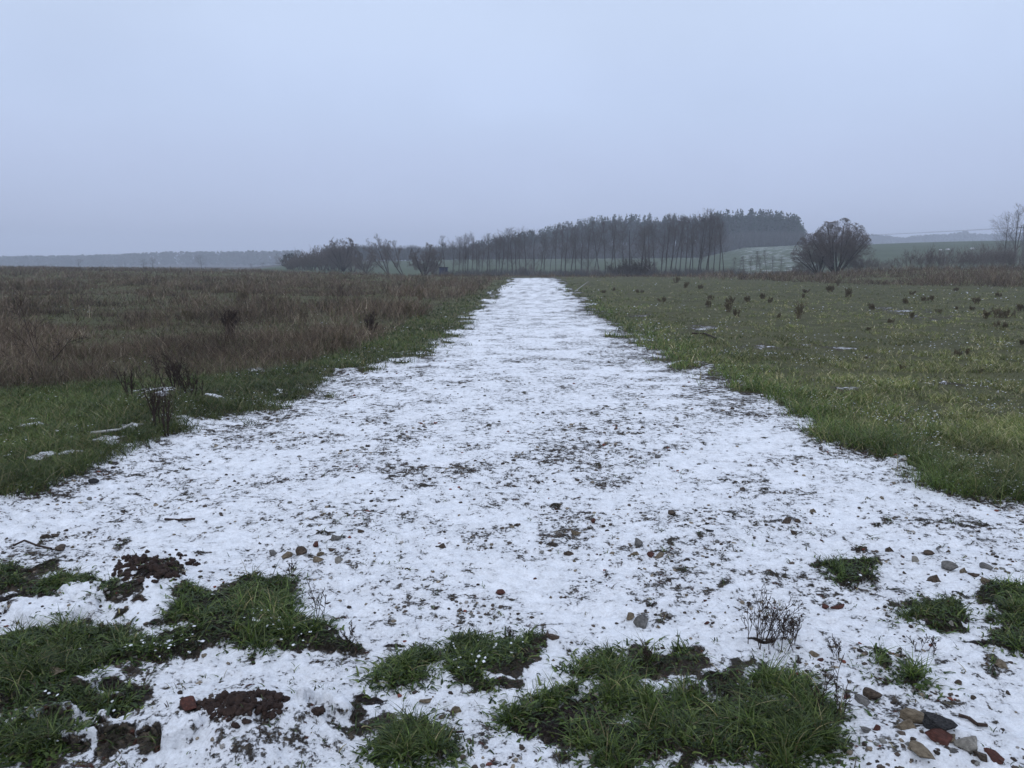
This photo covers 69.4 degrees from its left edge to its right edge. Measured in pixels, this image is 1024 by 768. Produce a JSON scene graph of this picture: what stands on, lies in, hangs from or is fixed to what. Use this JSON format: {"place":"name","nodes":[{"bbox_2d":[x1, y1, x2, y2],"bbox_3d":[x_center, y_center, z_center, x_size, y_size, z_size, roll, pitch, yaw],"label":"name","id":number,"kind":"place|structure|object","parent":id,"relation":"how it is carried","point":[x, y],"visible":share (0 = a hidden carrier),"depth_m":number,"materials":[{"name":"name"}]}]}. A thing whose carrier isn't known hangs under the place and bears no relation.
{"place":"outdoors","nodes":[
{"label":"outdoors","id":0,"kind":"place"},
{"bbox_2d":[0,277,1023,767],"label":"track","id":1,"kind":"structure","parent":0,"point":[520,319],"depth_m":4.22,"materials":[{"name":"snow"}]},
{"bbox_2d":[111,549,200,584],"bbox_3d":[-1.836,0.924,3.831,0.426,0.139,0.645,-5,11,-28],"label":"molehill","id":2,"kind":"object","parent":1,"relation":"on","point":[163,569],"visible":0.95,"depth_m":3.73,"materials":[{"name":"soil"}]},
{"bbox_2d":[156,380,176,435],"bbox_3d":[-3.139,0.215,6.720,0.164,0.530,0.232,5,11,29],"label":"dead dock","id":3,"kind":"object","parent":1,"relation":"on","point":[163,409],"visible":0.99,"depth_m":6.70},
{"bbox_2d":[179,695,196,710],"bbox_3d":[-1.154,1.147,2.653,0.056,0.034,0.072,-9,13,-42],"label":"brick piece","id":4,"kind":"object","parent":1,"relation":"on","point":[186,703],"visible":1,"depth_m":2.65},
{"bbox_2d":[196,688,325,728],"bbox_3d":[-0.911,1.118,2.581,0.481,0.114,0.251,5,11,28],"label":"molehill","id":5,"kind":"object","parent":1,"relation":"on","point":[233,701],"visible":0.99,"depth_m":2.55,"materials":[{"name":"soil"}]},
{"bbox_2d":[307,579,326,617],"bbox_3d":[-0.868,0.974,3.309,0.085,0.222,0.126,-4,10,-22],"label":"dead stalk","id":6,"kind":"object","parent":1,"relation":"on","point":[314,598],"visible":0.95,"depth_m":3.32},
{"bbox_2d":[340,620,359,642],"bbox_3d":[-0.688,1.054,3.122,0.074,0.094,0.061,-5,11,-29],"label":"dead stalk","id":7,"kind":"object","parent":1,"relation":"on","point":[345,636],"visible":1,"depth_m":3.11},
{"bbox_2d":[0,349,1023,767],"bbox_3d":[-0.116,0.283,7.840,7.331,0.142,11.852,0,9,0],"label":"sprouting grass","id":8,"kind":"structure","parent":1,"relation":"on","point":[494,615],"depth_m":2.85,"materials":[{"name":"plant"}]},
{"bbox_2d":[633,614,647,628],"bbox_3d":[0.578,1.056,3.291,0.057,0.057,0.065,6,11,34],"label":"grey stone","id":9,"kind":"object","parent":1,"relation":"on","point":[640,621],"visible":0.99,"depth_m":3.28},
{"bbox_2d":[741,584,806,650],"bbox_3d":[1.093,0.996,3.118,0.239,0.236,0.252,9,13,43],"label":"dead shrub","id":10,"kind":"object","parent":1,"relation":"on","point":[784,618],"visible":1,"depth_m":3.11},
{"bbox_2d":[760,608,803,643],"bbox_3d":[1.150,1.034,3.154,0.187,0.137,0.106,0,9,0],"label":"dead shrub","id":11,"kind":"object","parent":1,"relation":"on","point":[798,620],"visible":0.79,"depth_m":3.15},
{"bbox_2d":[827,634,841,655],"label":"dead stalk","id":12,"kind":"object","parent":1,"relation":"on","point":[836,647],"visible":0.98,"depth_m":3.03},
{"bbox_2d":[854,693,869,706],"bbox_3d":[1.282,1.164,2.708,0.051,0.057,0.063,4,10,22],"label":"grey stone","id":13,"kind":"object","parent":1,"relation":"on","point":[859,699],"visible":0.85,"depth_m":2.69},
{"bbox_2d":[863,687,882,699],"bbox_3d":[1.343,1.163,2.755,0.051,0.051,0.060,-4,10,-23],"label":"brown stone","id":14,"kind":"object","parent":1,"relation":"on","point":[870,693],"visible":0.87,"depth_m":2.74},
{"bbox_2d":[894,719,916,729],"bbox_3d":[1.351,1.170,2.540,0.082,0.054,0.080,-5,6,20],"label":"tan stone","id":15,"kind":"object","parent":1,"relation":"on","point":[906,724],"visible":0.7,"depth_m":2.52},
{"bbox_2d":[899,707,923,723],"bbox_3d":[1.423,1.167,2.574,0.066,0.052,0.126,-9,13,-42],"label":"tan stone","id":16,"kind":"object","parent":1,"relation":"on","point":[915,716],"visible":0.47,"depth_m":2.58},
{"bbox_2d":[908,740,935,759],"bbox_3d":[1.311,1.183,2.384,0.052,0.032,0.102,0,9,-2],"label":"stone","id":17,"kind":"object","parent":1,"relation":"on","point":[920,750],"visible":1,"depth_m":2.37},
{"bbox_2d":[906,634,938,656],"bbox_3d":[1.716,1.076,3.061,0.117,0.102,0.115,0,9,0],"label":"dead stalk","id":18,"kind":"object","parent":1,"relation":"on","point":[932,639],"visible":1,"depth_m":3.08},
{"bbox_2d":[925,728,952,745],"bbox_3d":[1.422,1.169,2.462,0.069,0.047,0.068,-8,12,-41],"label":"brick piece","id":19,"kind":"object","parent":1,"relation":"on","point":[942,737],"visible":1,"depth_m":2.45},
{"bbox_2d":[922,712,957,730],"bbox_3d":[1.450,1.157,2.507,0.107,0.071,0.079,5,10,26],"label":"asphalt lump","id":20,"kind":"object","parent":1,"relation":"on","point":[931,720],"visible":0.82,"depth_m":2.50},
{"bbox_2d":[941,560,958,570],"bbox_3d":[2.296,0.963,3.888,0.057,0.055,0.075,-8,12,-38],"label":"grey stone","id":21,"kind":"object","parent":1,"relation":"on","point":[948,565],"visible":1,"depth_m":3.88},
{"bbox_2d":[953,736,977,752],"bbox_3d":[1.501,1.203,2.452,0.074,0.082,0.070,5,11,29],"label":"pale stone","id":22,"kind":"object","parent":1,"relation":"on","point":[968,744],"visible":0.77,"depth_m":2.43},
{"bbox_2d":[958,713,987,726],"bbox_3d":[1.615,1.181,2.592,0.090,0.018,0.026,7,12,37],"label":"stick","id":23,"kind":"object","parent":1,"relation":"on","point":[973,721],"visible":1,"depth_m":2.59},
{"bbox_2d":[984,747,1004,763],"bbox_3d":[1.563,1.209,2.402,0.040,0.024,0.074,-1,9,-8],"label":"brick piece","id":24,"kind":"object","parent":1,"relation":"on","point":[995,756],"visible":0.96,"depth_m":2.40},
{"bbox_2d":[0,516,1023,767],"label":"grass","id":25,"kind":"structure","parent":0,"point":[788,730],"depth_m":2.79,"materials":[{"name":"plant"}]},
{"bbox_2d":[641,640,652,666],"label":"dead stalk","id":26,"kind":"object","parent":25,"relation":"on","point":[648,655],"visible":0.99,"depth_m":2.94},
{"bbox_2d":[810,664,834,712],"bbox_3d":[1.098,1.081,2.620,0.086,0.181,0.051,-2,10,-12],"label":"dead stalk","id":27,"kind":"object","parent":25,"relation":"on","point":[830,679],"visible":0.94,"depth_m":2.61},
{"bbox_2d":[833,679,850,721],"bbox_3d":[1.147,1.108,2.579,0.084,0.157,0.050,0,9,0],"label":"dead stalk","id":28,"kind":"object","parent":25,"relation":"on","point":[847,696],"visible":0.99,"depth_m":2.57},
{"bbox_2d":[0,269,1023,506],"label":"meadow ground","id":29,"kind":"structure","parent":0,"point":[940,343],"depth_m":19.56,"materials":[{"name":"plant"}]},
{"bbox_2d":[0,286,89,368],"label":"shrub","id":30,"kind":"object","parent":29,"relation":"on","point":[41,333],"visible":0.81,"depth_m":10.85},
{"bbox_2d":[110,367,136,394],"bbox_3d":[-4.211,-0.013,8.040,0.246,0.393,0.129,-7,12,-37],"label":"dead dock","id":31,"kind":"object","parent":29,"relation":"on","point":[126,386],"visible":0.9,"depth_m":8.05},
{"bbox_2d":[125,355,166,428],"bbox_3d":[-3.350,0.085,6.814,0.365,0.687,0.243,-3,10,-17],"label":"dead dock","id":32,"kind":"object","parent":29,"relation":"on","point":[153,401],"visible":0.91,"depth_m":6.83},
{"bbox_2d":[147,350,190,387],"bbox_3d":[-3.816,-0.155,8.276,0.478,0.468,0.427,-6,11,-32],"label":"dead dock","id":33,"kind":"object","parent":29,"relation":"on","point":[172,367],"visible":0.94,"depth_m":8.31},
{"bbox_2d":[175,370,203,397],"bbox_3d":[-3.476,-0.001,8.026,0.271,0.323,0.254,0,9,0],"label":"dead dock","id":34,"kind":"object","parent":29,"relation":"on","point":[196,380],"visible":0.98,"depth_m":8.04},
{"bbox_2d":[219,310,239,334],"bbox_3d":[-5.967,-1.289,15.747,0.429,0.620,0.389,0,9,0],"label":"dead dock","id":35,"kind":"object","parent":29,"relation":"on","point":[233,318],"visible":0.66,"depth_m":15.68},
{"bbox_2d":[336,329,354,350],"bbox_3d":[-3.003,-0.791,13.338,0.310,0.421,0.292,-8,12,-40],"label":"dead weed","id":36,"kind":"object","parent":29,"relation":"on","point":[343,342],"visible":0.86,"depth_m":13.32,"materials":[{"name":"brown plant"}]},
{"bbox_2d":[364,310,380,332],"bbox_3d":[-3.125,-1.359,16.365,0.424,0.577,0.388,-5,10,-27],"label":"dead dock","id":37,"kind":"object","parent":29,"relation":"on","point":[371,321],"visible":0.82,"depth_m":16.39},
{"bbox_2d":[0,277,1022,741],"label":"snow","id":38,"kind":"structure","parent":29,"relation":"on","point":[616,309],"depth_m":7.31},
{"bbox_2d":[0,261,1023,388],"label":"dry weeds","id":39,"kind":"object","parent":29,"relation":"on","point":[172,346],"visible":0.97,"depth_m":22.34,"materials":[{"name":"plant"}]},
{"bbox_2d":[794,301,806,318],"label":"weed tuft","id":40,"kind":"object","parent":29,"relation":"on","point":[800,309],"visible":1,"depth_m":21.00,"materials":[{"name":"green plant"}]},
{"bbox_2d":[790,233,835,273],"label":"willow","id":41,"kind":"object","parent":29,"relation":"on","point":[802,263],"visible":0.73,"depth_m":95.21,"materials":[{"name":"grey plant"}]},
{"bbox_2d":[803,218,876,273],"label":"willow","id":42,"kind":"object","parent":29,"relation":"on","point":[849,246],"visible":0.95,"depth_m":93.44,"materials":[{"name":"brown plant"}]},
{"bbox_2d":[844,258,893,270],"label":"bush","id":43,"kind":"object","parent":29,"relation":"on","point":[855,265],"visible":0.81,"depth_m":94.52,"materials":[{"name":"grey plant"}]},
{"bbox_2d":[893,248,936,267],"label":"bush","id":44,"kind":"object","parent":29,"relation":"on","point":[905,261],"visible":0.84,"depth_m":93.22,"materials":[{"name":"grey plant"}]},
{"bbox_2d":[903,244,959,269],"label":"bush","id":45,"kind":"object","parent":29,"relation":"on","point":[928,260],"visible":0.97,"depth_m":92.25,"materials":[{"name":"grey plant"}]},
{"bbox_2d":[917,245,971,267],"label":"bush","id":46,"kind":"object","parent":29,"relation":"on","point":[946,256],"visible":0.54,"depth_m":94.09,"materials":[{"name":"grey plant"}]},
{"bbox_2d":[938,248,983,268],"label":"bush","id":47,"kind":"object","parent":29,"relation":"on","point":[974,262],"visible":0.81,"depth_m":93.07,"materials":[{"name":"grey plant"}]},
{"bbox_2d":[958,245,993,269],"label":"bush","id":48,"kind":"object","parent":29,"relation":"on","point":[973,256],"visible":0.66,"depth_m":94.35,"materials":[{"name":"grey plant"}]},
{"bbox_2d":[964,244,1018,268],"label":"bush","id":49,"kind":"object","parent":29,"relation":"on","point":[983,253],"visible":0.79,"depth_m":93.51,"materials":[{"name":"grey plant"}]},
{"bbox_2d":[984,244,1023,267],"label":"bush","id":50,"kind":"object","parent":29,"relation":"on","point":[1001,256],"visible":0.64,"depth_m":94.17,"materials":[{"name":"grey plant"}]},
{"bbox_2d":[992,307,1015,317],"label":"weed tuft","id":51,"kind":"object","parent":29,"relation":"on","point":[1003,312],"visible":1,"depth_m":21.42,"materials":[{"name":"green plant"}]},
{"bbox_2d":[990,243,1023,266],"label":"bush","id":52,"kind":"object","parent":29,"relation":"on","point":[1013,259],"visible":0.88,"depth_m":93.17,"materials":[{"name":"grey plant"}]},
{"bbox_2d":[0,338,1023,767],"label":"gravel","id":53,"kind":"structure","parent":0,"point":[868,748],"depth_m":3.79,"materials":[{"name":"stone"}]},
{"bbox_2d":[0,0,1023,262],"label":"sky","id":54,"kind":"structure","parent":0,"point":[127,126],"materials":[{"name":"grey"}]},
{"bbox_2d":[3,240,1022,275],"bbox_3d":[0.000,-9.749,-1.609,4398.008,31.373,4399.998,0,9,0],"label":"terrain","id":55,"kind":"structure","parent":0,"point":[888,252],"depth_m":225.78,"materials":[{"name":"plant"}]},
{"bbox_2d":[0,250,300,265],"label":"distant forest","id":56,"kind":"object","parent":55,"relation":"on","point":[248,257],"visible":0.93,"depth_m":858.72,"materials":[{"name":"plant"}]},
{"bbox_2d":[274,247,314,270],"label":"bush","id":57,"kind":"object","parent":55,"relation":"on","point":[290,259],"visible":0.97,"depth_m":142.42,"materials":[{"name":"grey plant"}]},
{"bbox_2d":[296,244,336,270],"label":"bush","id":58,"kind":"object","parent":55,"relation":"on","point":[316,258],"visible":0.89,"depth_m":142.47,"materials":[{"name":"grey plant"}]},
{"bbox_2d":[314,249,352,270],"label":"bush","id":59,"kind":"object","parent":55,"relation":"on","point":[323,265],"visible":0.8,"depth_m":142.30,"materials":[{"name":"grey plant"}]},
{"bbox_2d":[323,237,360,271],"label":"bare tree","id":60,"kind":"object","parent":55,"relation":"on","point":[339,253],"visible":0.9,"depth_m":142.98,"materials":[{"name":"grey plant"}]},
{"bbox_2d":[351,249,381,272],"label":"bush","id":61,"kind":"object","parent":55,"relation":"on","point":[357,260],"visible":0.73,"depth_m":133.14,"materials":[{"name":"grey plant"}]},
{"bbox_2d":[361,234,391,273],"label":"bare tree","id":62,"kind":"object","parent":55,"relation":"on","point":[376,252],"visible":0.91,"depth_m":123.27,"materials":[{"name":"grey plant"}]},
{"bbox_2d":[379,239,402,274],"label":"bare tree","id":63,"kind":"object","parent":55,"relation":"on","point":[393,261],"visible":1,"depth_m":121.14,"materials":[{"name":"grey plant"}]},
{"bbox_2d":[319,244,470,260],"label":"woodland hedge","id":64,"kind":"object","parent":55,"relation":"on","point":[405,253],"visible":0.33,"depth_m":326.11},
{"bbox_2d":[406,242,440,275],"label":"bare tree","id":65,"kind":"object","parent":55,"relation":"on","point":[426,262],"visible":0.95,"depth_m":120.04,"materials":[{"name":"grey plant"}]},
{"bbox_2d":[444,240,465,271],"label":"bare tree","id":66,"kind":"object","parent":55,"relation":"on","point":[453,244],"visible":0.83,"depth_m":117.24,"materials":[{"name":"grey plant"}]},
{"bbox_2d":[458,234,473,269],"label":"bare tree","id":67,"kind":"object","parent":55,"relation":"on","point":[463,258],"visible":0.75,"depth_m":121.57,"materials":[{"name":"grey plant"}]},
{"bbox_2d":[470,239,483,274],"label":"bare tree","id":68,"kind":"object","parent":55,"relation":"on","point":[476,257],"visible":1,"depth_m":112.27,"materials":[{"name":"grey plant"}]},
{"bbox_2d":[476,236,502,269],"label":"bare tree","id":69,"kind":"object","parent":55,"relation":"on","point":[491,256],"visible":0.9,"depth_m":120.78,"materials":[{"name":"grey plant"}]},
{"bbox_2d":[490,234,505,271],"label":"bare tree","id":70,"kind":"object","parent":55,"relation":"on","point":[498,256],"visible":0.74,"depth_m":122.90,"materials":[{"name":"grey plant"}]},
{"bbox_2d":[489,229,516,269],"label":"bare tree","id":71,"kind":"object","parent":55,"relation":"on","point":[503,247],"visible":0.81,"depth_m":121.16,"materials":[{"name":"grey plant"}]},
{"bbox_2d":[497,226,528,269],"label":"bare tree","id":72,"kind":"object","parent":55,"relation":"on","point":[510,246],"visible":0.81,"depth_m":121.32,"materials":[{"name":"grey plant"}]},
{"bbox_2d":[506,231,525,273],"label":"bare tree","id":73,"kind":"object","parent":55,"relation":"on","point":[515,250],"visible":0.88,"depth_m":111.06,"materials":[{"name":"grey plant"}]},
{"bbox_2d":[507,225,540,274],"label":"bare tree","id":74,"kind":"object","parent":55,"relation":"on","point":[525,255],"visible":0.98,"depth_m":110.36,"materials":[{"name":"grey plant"}]},
{"bbox_2d":[521,229,552,270],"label":"bare tree","id":75,"kind":"object","parent":55,"relation":"on","point":[533,254],"visible":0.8,"depth_m":120.29,"materials":[{"name":"grey plant"}]},
{"bbox_2d":[428,240,699,259],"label":"woodland brush","id":76,"kind":"object","parent":55,"relation":"on","point":[594,251],"visible":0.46,"depth_m":328.73,"materials":[{"name":"plant"}]},
{"bbox_2d":[557,223,583,269],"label":"bare tree","id":77,"kind":"object","parent":55,"relation":"on","point":[565,258],"visible":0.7,"depth_m":121.60,"materials":[{"name":"grey plant"}]},
{"bbox_2d":[564,230,586,272],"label":"bare tree","id":78,"kind":"object","parent":55,"relation":"on","point":[575,241],"visible":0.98,"depth_m":118.31,"materials":[{"name":"grey plant"}]},
{"bbox_2d":[560,220,599,270],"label":"bare tree","id":79,"kind":"object","parent":55,"relation":"on","point":[583,246],"visible":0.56,"depth_m":125.19,"materials":[{"name":"grey plant"}]},
{"bbox_2d":[571,226,607,269],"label":"bare tree","id":80,"kind":"object","parent":55,"relation":"on","point":[587,236],"visible":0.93,"depth_m":118.63,"materials":[{"name":"grey plant"}]},
{"bbox_2d":[437,266,747,276],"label":"undergrowth","id":81,"kind":"object","parent":55,"relation":"on","point":[580,272],"visible":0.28,"depth_m":109.89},
{"bbox_2d":[587,221,601,267],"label":"bare tree","id":82,"kind":"object","parent":55,"relation":"on","point":[591,230],"visible":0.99,"depth_m":116.60,"materials":[{"name":"grey plant"}]},
{"bbox_2d":[593,222,609,270],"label":"bare tree","id":83,"kind":"object","parent":55,"relation":"on","point":[605,233],"visible":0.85,"depth_m":119.24,"materials":[{"name":"grey plant"}]},
{"bbox_2d":[603,224,622,268],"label":"bare tree","id":84,"kind":"object","parent":55,"relation":"on","point":[612,227],"visible":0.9,"depth_m":114.95,"materials":[{"name":"grey plant"}]},
{"bbox_2d":[602,220,624,267],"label":"bare tree","id":85,"kind":"object","parent":55,"relation":"on","point":[614,235],"visible":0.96,"depth_m":114.43,"materials":[{"name":"grey plant"}]},
{"bbox_2d":[605,258,634,275],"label":"bush","id":86,"kind":"object","parent":55,"relation":"on","point":[612,268],"visible":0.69,"depth_m":110.12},
{"bbox_2d":[615,224,630,274],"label":"bare tree","id":87,"kind":"object","parent":55,"relation":"on","point":[621,242],"visible":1,"depth_m":110.96,"materials":[{"name":"grey plant"}]},
{"bbox_2d":[609,218,649,263],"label":"bare tree","id":88,"kind":"object","parent":55,"relation":"on","point":[629,246],"visible":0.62,"depth_m":121.48,"materials":[{"name":"grey plant"}]},
{"bbox_2d":[619,257,655,274],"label":"bush","id":89,"kind":"object","parent":55,"relation":"on","point":[635,267],"visible":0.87,"depth_m":110.20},
{"bbox_2d":[470,208,806,258],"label":"pine forest","id":90,"kind":"object","parent":55,"relation":"on","point":[761,221],"visible":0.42,"depth_m":344.34,"materials":[{"name":"plant"}]},
{"bbox_2d":[631,222,654,268],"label":"bare tree","id":91,"kind":"object","parent":55,"relation":"on","point":[644,254],"visible":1,"depth_m":110.05,"materials":[{"name":"grey plant"}]},
{"bbox_2d":[634,219,655,264],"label":"bare tree","id":92,"kind":"object","parent":55,"relation":"on","point":[644,241],"visible":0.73,"depth_m":115.50,"materials":[{"name":"grey plant"}]},
{"bbox_2d":[642,220,662,265],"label":"bare tree","id":93,"kind":"object","parent":55,"relation":"on","point":[652,238],"visible":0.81,"depth_m":116.83,"materials":[{"name":"grey plant"}]},
{"bbox_2d":[655,222,678,266],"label":"bare tree","id":94,"kind":"object","parent":55,"relation":"on","point":[662,251],"visible":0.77,"depth_m":121.01,"materials":[{"name":"grey plant"}]},
{"bbox_2d":[659,213,681,270],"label":"bare tree","id":95,"kind":"object","parent":55,"relation":"on","point":[669,228],"visible":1,"depth_m":115.06,"materials":[{"name":"grey plant"}]},
{"bbox_2d":[657,216,686,271],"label":"bare tree","id":96,"kind":"object","parent":55,"relation":"on","point":[673,241],"visible":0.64,"depth_m":119.39,"materials":[{"name":"grey plant"}]},
{"bbox_2d":[670,216,689,268],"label":"bare tree","id":97,"kind":"object","parent":55,"relation":"on","point":[680,243],"visible":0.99,"depth_m":115.69,"materials":[{"name":"grey plant"}]},
{"bbox_2d":[676,217,697,273],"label":"bare tree","id":98,"kind":"object","parent":55,"relation":"on","point":[684,236],"visible":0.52,"depth_m":120.27,"materials":[{"name":"grey plant"}]},
{"bbox_2d":[683,218,699,266],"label":"bare tree","id":99,"kind":"object","parent":55,"relation":"on","point":[691,239],"visible":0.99,"depth_m":114.64,"materials":[{"name":"grey plant"}]},
{"bbox_2d":[685,219,707,270],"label":"bare tree","id":100,"kind":"object","parent":55,"relation":"on","point":[694,240],"visible":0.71,"depth_m":116.34,"materials":[{"name":"grey plant"}]},
{"bbox_2d":[686,212,715,270],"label":"bare tree","id":101,"kind":"object","parent":55,"relation":"on","point":[700,244],"visible":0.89,"depth_m":115.93,"materials":[{"name":"grey plant"}]},
{"bbox_2d":[696,208,719,270],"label":"bare tree","id":102,"kind":"object","parent":55,"relation":"on","point":[709,236],"visible":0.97,"depth_m":115.69,"materials":[{"name":"grey plant"}]},
{"bbox_2d":[694,214,724,270],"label":"bare tree","id":103,"kind":"object","parent":55,"relation":"on","point":[701,261],"visible":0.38,"depth_m":120.26,"materials":[{"name":"grey plant"}]},
{"bbox_2d":[701,213,726,270],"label":"bare tree","id":104,"kind":"object","parent":55,"relation":"on","point":[711,230],"visible":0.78,"depth_m":115.58,"materials":[{"name":"grey plant"}]},
{"bbox_2d":[712,213,727,270],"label":"bare tree","id":105,"kind":"object","parent":55,"relation":"on","point":[720,251],"visible":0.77,"depth_m":113.61,"materials":[{"name":"grey plant"}]},
{"bbox_2d":[713,217,730,271],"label":"bare tree","id":106,"kind":"object","parent":55,"relation":"on","point":[717,218],"visible":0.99,"depth_m":110.43,"materials":[{"name":"grey plant"}]},
{"bbox_2d":[685,230,808,257],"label":"woodland edge","id":107,"kind":"object","parent":55,"relation":"on","point":[735,241],"visible":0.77,"depth_m":323.90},
{"bbox_2d":[808,231,1022,244],"bbox_3d":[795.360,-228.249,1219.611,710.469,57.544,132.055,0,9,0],"label":"distant woodland","id":108,"kind":"object","parent":55,"relation":"on","point":[950,237],"visible":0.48,"depth_m":1171.84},
{"bbox_2d":[989,214,1022,263],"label":"bare tree","id":109,"kind":"object","parent":55,"relation":"on","point":[1003,227],"visible":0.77,"depth_m":129.55,"materials":[{"name":"grey plant"}]},
{"bbox_2d":[995,202,1023,266],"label":"bare tree","id":110,"kind":"object","parent":55,"relation":"on","point":[1016,224],"visible":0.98,"depth_m":125.77,"materials":[{"name":"grey plant"}]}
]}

